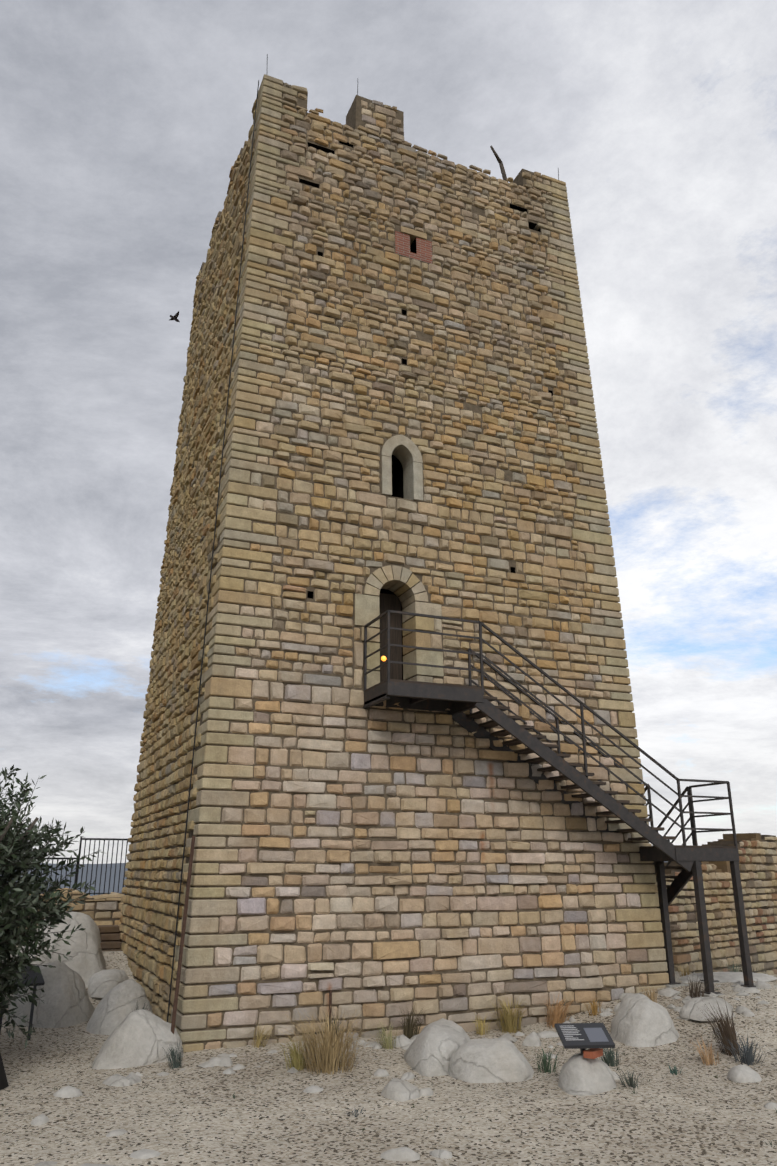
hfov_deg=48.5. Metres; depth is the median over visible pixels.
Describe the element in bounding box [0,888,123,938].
wall
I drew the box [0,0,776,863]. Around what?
sky
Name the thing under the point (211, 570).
lightning rods
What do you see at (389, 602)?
tower door leaf
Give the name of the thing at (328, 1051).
grass plants
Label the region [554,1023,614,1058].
info sign
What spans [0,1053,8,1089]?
trunk
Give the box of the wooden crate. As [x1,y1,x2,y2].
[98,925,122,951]
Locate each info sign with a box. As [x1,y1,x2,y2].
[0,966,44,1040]
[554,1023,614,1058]
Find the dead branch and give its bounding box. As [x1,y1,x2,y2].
[490,145,507,181]
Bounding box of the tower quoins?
[171,74,668,1051]
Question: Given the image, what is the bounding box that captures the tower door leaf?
[378,593,401,681]
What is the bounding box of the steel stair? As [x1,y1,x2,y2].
[363,610,761,996]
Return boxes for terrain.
[0,893,776,1165]
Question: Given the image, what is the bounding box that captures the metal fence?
[19,837,127,894]
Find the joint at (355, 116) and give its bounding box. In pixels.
[121,82,666,1048]
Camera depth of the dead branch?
19.05 m
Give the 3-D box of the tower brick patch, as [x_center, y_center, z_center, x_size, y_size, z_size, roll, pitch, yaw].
[0.398,-6.569,17.247,0.800,0.600,0.528,8,-20,-22]
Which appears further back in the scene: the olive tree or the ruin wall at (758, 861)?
the ruin wall at (758, 861)
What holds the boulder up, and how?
on the terrain
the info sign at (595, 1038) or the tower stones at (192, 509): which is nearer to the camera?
the info sign at (595, 1038)
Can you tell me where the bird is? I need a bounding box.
[170,311,179,321]
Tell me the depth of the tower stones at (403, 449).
14.41 m
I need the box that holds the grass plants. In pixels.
[1,960,776,1165]
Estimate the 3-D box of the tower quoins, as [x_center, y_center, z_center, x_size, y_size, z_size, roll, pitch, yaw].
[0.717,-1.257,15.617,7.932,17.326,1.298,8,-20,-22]
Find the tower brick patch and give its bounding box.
[395,231,431,263]
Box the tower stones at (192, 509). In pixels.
[118,99,257,1027]
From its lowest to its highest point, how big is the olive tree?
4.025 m
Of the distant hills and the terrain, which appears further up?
the distant hills
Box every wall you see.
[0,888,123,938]
[655,833,776,974]
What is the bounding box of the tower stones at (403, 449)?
[205,83,647,1048]
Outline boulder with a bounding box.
[0,911,776,1165]
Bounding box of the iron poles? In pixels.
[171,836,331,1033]
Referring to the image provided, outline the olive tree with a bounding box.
[0,765,106,1047]
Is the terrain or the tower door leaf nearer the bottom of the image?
the terrain
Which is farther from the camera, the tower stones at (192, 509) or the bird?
the bird
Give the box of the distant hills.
[7,861,667,892]
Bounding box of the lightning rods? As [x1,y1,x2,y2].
[167,54,558,1021]
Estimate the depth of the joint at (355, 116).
14.33 m

